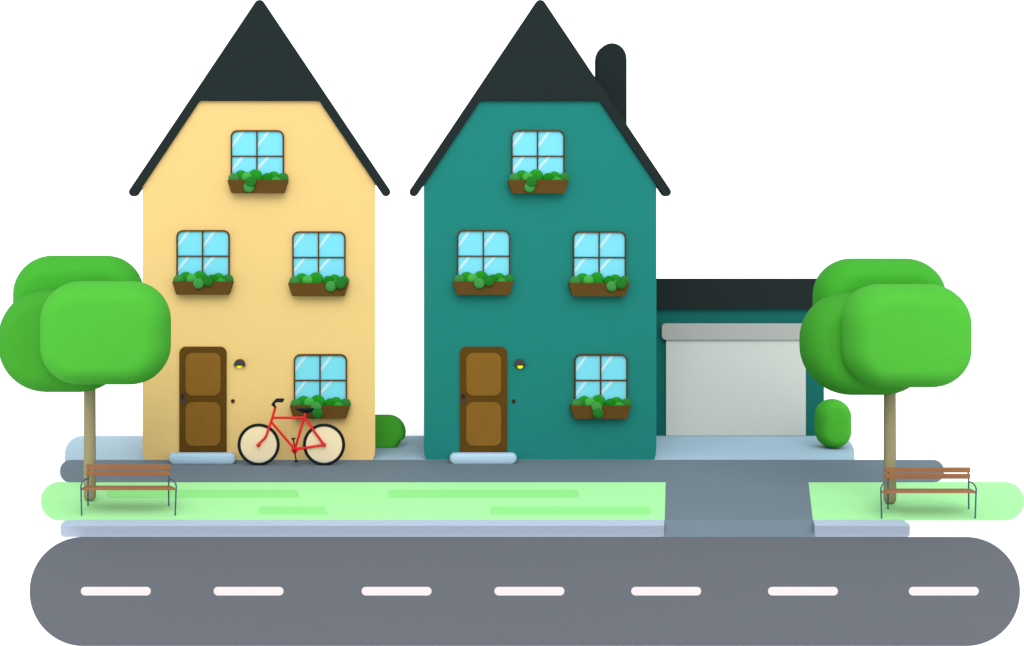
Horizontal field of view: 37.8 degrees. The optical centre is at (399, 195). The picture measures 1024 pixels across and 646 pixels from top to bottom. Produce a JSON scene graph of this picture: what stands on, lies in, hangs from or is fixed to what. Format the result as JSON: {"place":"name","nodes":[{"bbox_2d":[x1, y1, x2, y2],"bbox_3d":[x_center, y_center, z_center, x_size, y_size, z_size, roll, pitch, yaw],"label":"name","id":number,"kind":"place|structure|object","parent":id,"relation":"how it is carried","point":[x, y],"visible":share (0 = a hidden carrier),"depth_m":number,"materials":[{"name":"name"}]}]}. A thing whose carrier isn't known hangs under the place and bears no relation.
{"place":"outdoors","nodes":[
{"label":"outdoors","id":0,"kind":"place"},
{"bbox_2d":[41,482,665,519],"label":"lawn","id":1,"kind":"structure","parent":0,"point":[337,500],"depth_m":25.80,"materials":[{"name":"green plant"}]},
{"bbox_2d":[0,255,170,500],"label":"tree","id":2,"kind":"object","parent":1,"relation":"on","point":[88,325],"visible":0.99,"depth_m":24.99,"materials":[{"name":"green plant"}]},
{"bbox_2d":[80,464,176,515],"bbox_3d":[-4.544,4.968,25.131,1.672,0.733,0.795,0,0,0],"label":"bench","id":3,"kind":"object","parent":1,"relation":"on","point":[128,467],"visible":1,"depth_m":25.47,"materials":[{"name":"brown wood"}]},
{"bbox_2d":[107,490,297,497],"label":"long grass","id":4,"kind":"structure","parent":1,"relation":"on","point":[205,493],"depth_m":26.55,"materials":[{"name":"green plant"}]},
{"bbox_2d":[258,506,328,514],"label":"long grass","id":5,"kind":"structure","parent":1,"relation":"on","point":[291,510],"depth_m":25.12,"materials":[{"name":"green plant"}]},
{"bbox_2d":[388,490,578,497],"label":"long grass","id":6,"kind":"structure","parent":1,"relation":"on","point":[483,493],"depth_m":26.55,"materials":[{"name":"green plant"}]},
{"bbox_2d":[490,506,650,514],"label":"long grass","id":7,"kind":"structure","parent":1,"relation":"on","point":[570,510],"depth_m":25.12,"materials":[{"name":"green plant"}]},
{"bbox_2d":[60,460,943,481],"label":"pavement","id":8,"kind":"structure","parent":0,"point":[565,470],"depth_m":28.70,"materials":[{"name":"grey concrete"}]},
{"bbox_2d":[129,0,389,463],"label":"house","id":9,"kind":"structure","parent":8,"relation":"on","point":[253,345],"depth_m":30.00,"materials":[{"name":"paint"}]},
{"bbox_2d":[172,271,233,294],"bbox_3d":[-3.953,1.746,29.853,1.216,0.474,0.280,0,0,0],"label":"window box","id":10,"kind":"object","parent":9,"relation":"attached to","point":[196,283],"visible":1,"depth_m":29.79,"materials":[{"name":"brown wood"}]},
{"bbox_2d":[179,347,226,451],"bbox_3d":[-3.969,4.104,29.937,0.950,2.129,0.146,0,0,0],"label":"door","id":11,"kind":"structure","parent":9,"relation":"in","point":[202,370],"depth_m":29.94,"materials":[{"name":"brown wood"}]},
{"bbox_2d":[176,230,229,275],"bbox_3d":[-3.964,1.221,29.967,1.073,1.062,0.075,0,0,0],"label":"window","id":12,"kind":"structure","parent":9,"relation":"in","point":[207,251],"depth_m":29.97,"materials":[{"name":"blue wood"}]},
{"bbox_2d":[231,130,283,174],"bbox_3d":[-2.872,-0.790,29.967,1.073,1.062,0.075,0,0,0],"label":"window","id":13,"kind":"structure","parent":9,"relation":"in","point":[261,150],"depth_m":29.97,"materials":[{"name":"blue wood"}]},
{"bbox_2d":[228,169,288,192],"bbox_3d":[-2.846,-0.291,29.843,1.220,0.484,0.299,0,0,0],"label":"window box","id":14,"kind":"object","parent":9,"relation":"attached to","point":[251,181],"visible":1,"depth_m":29.79,"materials":[{"name":"brown wood"}]},
{"bbox_2d":[288,272,348,295],"bbox_3d":[-1.629,1.774,29.843,1.224,0.474,0.299,0,0,0],"label":"window box","id":15,"kind":"object","parent":9,"relation":"attached to","point":[312,284],"visible":1,"depth_m":29.79,"materials":[{"name":"brown wood"}]},
{"bbox_2d":[292,231,345,278],"bbox_3d":[-1.632,1.247,29.967,1.073,1.062,0.075,0,0,0],"label":"window","id":16,"kind":"structure","parent":9,"relation":"in","point":[322,252],"depth_m":29.97,"materials":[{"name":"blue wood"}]},
{"bbox_2d":[290,395,350,418],"bbox_3d":[-1.597,4.234,29.843,1.224,0.463,0.299,0,0,0],"label":"window box","id":17,"kind":"object","parent":9,"relation":"attached to","point":[334,408],"visible":0.97,"depth_m":29.79,"materials":[{"name":"brown wood"}]},
{"bbox_2d":[294,354,346,400],"bbox_3d":[-1.602,3.720,29.967,1.073,1.062,0.075,0,0,0],"label":"window","id":18,"kind":"structure","parent":9,"relation":"in","point":[325,375],"depth_m":29.97,"materials":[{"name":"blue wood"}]},
{"bbox_2d":[237,398,344,464],"bbox_3d":[-2.144,4.668,29.359,2.126,1.316,0.390,0,0,0],"label":"bicycle","id":19,"kind":"object","parent":8,"relation":"on","point":[259,444],"visible":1,"depth_m":29.36,"materials":[{"name":"red metal"}]},
{"bbox_2d":[410,0,670,463],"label":"house","id":20,"kind":"structure","parent":8,"relation":"on","point":[524,363],"depth_m":30.00,"materials":[{"name":"paint"}]},
{"bbox_2d":[453,271,513,294],"bbox_3d":[1.677,1.746,29.853,1.234,0.474,0.280,0,0,0],"label":"window box","id":21,"kind":"object","parent":20,"relation":"attached to","point":[476,283],"visible":1,"depth_m":29.79,"materials":[{"name":"brown wood"}]},
{"bbox_2d":[460,347,506,451],"bbox_3d":[1.683,4.104,29.937,0.950,2.129,0.146,0,0,0],"label":"door","id":22,"kind":"structure","parent":20,"relation":"in","point":[483,370],"depth_m":29.94,"materials":[{"name":"brown wood"}]},
{"bbox_2d":[457,230,509,275],"bbox_3d":[1.684,1.221,29.967,1.073,1.062,0.075,0,0,0],"label":"window","id":23,"kind":"structure","parent":20,"relation":"in","point":[488,251],"depth_m":29.97,"materials":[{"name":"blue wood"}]},
{"bbox_2d":[511,130,564,175],"bbox_3d":[2.777,-0.790,29.967,1.073,1.062,0.075,0,0,0],"label":"window","id":24,"kind":"structure","parent":20,"relation":"in","point":[542,150],"depth_m":29.97,"materials":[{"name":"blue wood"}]},
{"bbox_2d":[508,169,568,192],"bbox_3d":[2.784,-0.291,29.843,1.238,0.484,0.299,0,0,0],"label":"window box","id":25,"kind":"object","parent":20,"relation":"attached to","point":[532,181],"visible":1,"depth_m":29.79,"materials":[{"name":"brown wood"}]},
{"bbox_2d":[568,272,629,295],"bbox_3d":[4.002,1.774,29.843,1.242,0.474,0.299,0,0,0],"label":"window box","id":26,"kind":"object","parent":20,"relation":"attached to","point":[584,284],"visible":1,"depth_m":29.79,"materials":[{"name":"brown wood"}]},
{"bbox_2d":[573,231,625,282],"bbox_3d":[4.016,1.247,29.967,1.073,1.062,0.075,0,0,0],"label":"window","id":27,"kind":"structure","parent":20,"relation":"in","point":[603,252],"depth_m":29.97,"materials":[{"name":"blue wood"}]},
{"bbox_2d":[570,395,631,418],"bbox_3d":[4.034,4.234,29.843,1.242,0.463,0.299,0,0,0],"label":"window box","id":28,"kind":"object","parent":20,"relation":"attached to","point":[594,407],"visible":1,"depth_m":29.79,"materials":[{"name":"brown wood"}]},
{"bbox_2d":[574,354,627,399],"bbox_3d":[4.046,3.720,29.967,1.073,1.062,0.075,0,0,0],"label":"window","id":29,"kind":"structure","parent":20,"relation":"in","point":[605,375],"depth_m":29.97,"materials":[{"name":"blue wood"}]},
{"bbox_2d":[0,204,1023,645],"bbox_3d":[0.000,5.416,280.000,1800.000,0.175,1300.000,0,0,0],"label":"ground","id":30,"kind":"structure","parent":0,"point":[972,414],"depth_m":63.08,"materials":[{"name":"white"}]},
{"bbox_2d":[61,520,663,536],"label":"kerb","id":31,"kind":"structure","parent":30,"relation":"on","point":[362,528],"depth_m":24.00,"materials":[{"name":"concrete"}]},
{"bbox_2d":[65,436,853,460],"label":"forecourt","id":32,"kind":"structure","parent":30,"relation":"on","point":[667,448],"depth_m":31.21,"materials":[{"name":"grey concrete"}]},
{"bbox_2d":[375,415,405,447],"bbox_3d":[-0.205,5.004,31.530,0.654,0.732,0.320,0,0,0],"label":"bush","id":33,"kind":"object","parent":32,"relation":"on","point":[390,431],"visible":0.93,"depth_m":31.37,"materials":[{"name":"green plant"}]},
{"bbox_2d":[814,399,850,447],"bbox_3d":[9.142,4.807,31.429,0.735,1.031,0.680,0,0,0],"label":"bush","id":34,"kind":"object","parent":32,"relation":"on","point":[832,423],"visible":1,"depth_m":31.12,"materials":[{"name":"green plant"}]},
{"bbox_2d":[656,278,823,435],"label":"garage","id":35,"kind":"structure","parent":30,"relation":"on","point":[729,362],"depth_m":32.95,"materials":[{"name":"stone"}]},
{"bbox_2d":[666,340,805,435],"bbox_3d":[7.439,4.206,32.977,3.095,2.213,0.055,0,0,0],"label":"garage door","id":36,"kind":"structure","parent":35,"relation":"in","point":[714,387],"depth_m":32.95,"materials":[{"name":"paint"}]},
{"bbox_2d":[813,520,909,536],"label":"kerb","id":37,"kind":"structure","parent":30,"relation":"on","point":[861,528],"depth_m":24.00,"materials":[{"name":"concrete"}]},
{"bbox_2d":[0,0,1023,203],"label":"sky","id":38,"kind":"structure","parent":0,"point":[730,101],"materials":[{"name":"white"}]},
{"bbox_2d":[30,537,1019,645],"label":"road","id":39,"kind":"structure","parent":0,"point":[322,599],"depth_m":20.66,"materials":[{"name":"grey asphalt"}]},
{"bbox_2d":[81,587,150,595],"bbox_3d":[-3.950,5.491,20.668,1.000,0.003,0.443,0,0,0],"label":"road marking","id":40,"kind":"object","parent":39,"relation":"on","point":[115,591],"visible":1,"depth_m":20.64,"materials":[{"name":"paint"}]},
{"bbox_2d":[214,587,283,595],"bbox_3d":[-2.104,5.491,20.668,0.981,0.003,0.443,0,0,0],"label":"road marking","id":41,"kind":"object","parent":39,"relation":"on","point":[248,591],"visible":1,"depth_m":20.64,"materials":[{"name":"paint"}]},
{"bbox_2d":[362,587,431,595],"bbox_3d":[-0.047,5.491,20.668,0.972,0.003,0.443,0,0,0],"label":"road marking","id":42,"kind":"object","parent":39,"relation":"on","point":[396,591],"visible":1,"depth_m":20.64,"materials":[{"name":"paint"}]},
{"bbox_2d":[494,587,563,595],"bbox_3d":[1.798,5.491,20.668,0.979,0.003,0.443,0,0,0],"label":"road marking","id":43,"kind":"object","parent":39,"relation":"on","point":[528,591],"visible":1,"depth_m":20.64,"materials":[{"name":"paint"}]},
{"bbox_2d":[631,587,700,595],"bbox_3d":[3.700,5.491,20.668,0.997,0.003,0.443,0,0,0],"label":"road marking","id":44,"kind":"object","parent":39,"relation":"on","point":[665,591],"visible":1,"depth_m":20.64,"materials":[{"name":"paint"}]},
{"bbox_2d":[768,587,837,595],"bbox_3d":[5.601,5.491,20.668,1.024,0.003,0.443,0,0,0],"label":"road marking","id":45,"kind":"object","parent":39,"relation":"on","point":[802,591],"visible":1,"depth_m":20.64,"materials":[{"name":"paint"}]},
{"bbox_2d":[909,587,978,595],"bbox_3d":[7.557,5.491,20.668,1.055,0.003,0.443,0,0,0],"label":"road marking","id":46,"kind":"object","parent":39,"relation":"on","point":[943,591],"visible":1,"depth_m":20.64,"materials":[{"name":"paint"}]},
{"bbox_2d":[664,481,814,536],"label":"driveway","id":47,"kind":"structure","parent":0,"point":[738,508],"depth_m":25.20,"materials":[{"name":"grey concrete"}]},
{"bbox_2d":[809,482,1023,519],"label":"lawn","id":48,"kind":"structure","parent":0,"point":[861,500],"depth_m":25.80,"materials":[{"name":"green plant"}]},
{"bbox_2d":[799,258,971,503],"bbox_3d":[8.259,3.218,25.683,2.653,4.228,2.310,0,0,0],"label":"tree","id":49,"kind":"object","parent":48,"relation":"on","point":[888,328],"visible":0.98,"depth_m":24.76,"materials":[{"name":"green plant"}]},
{"bbox_2d":[880,467,976,518],"bbox_3d":[8.791,4.971,24.894,1.761,0.726,0.780,0,0,0],"label":"bench","id":50,"kind":"object","parent":48,"relation":"on","point":[888,470],"visible":1,"depth_m":25.23,"materials":[{"name":"brown wood"}]}
]}

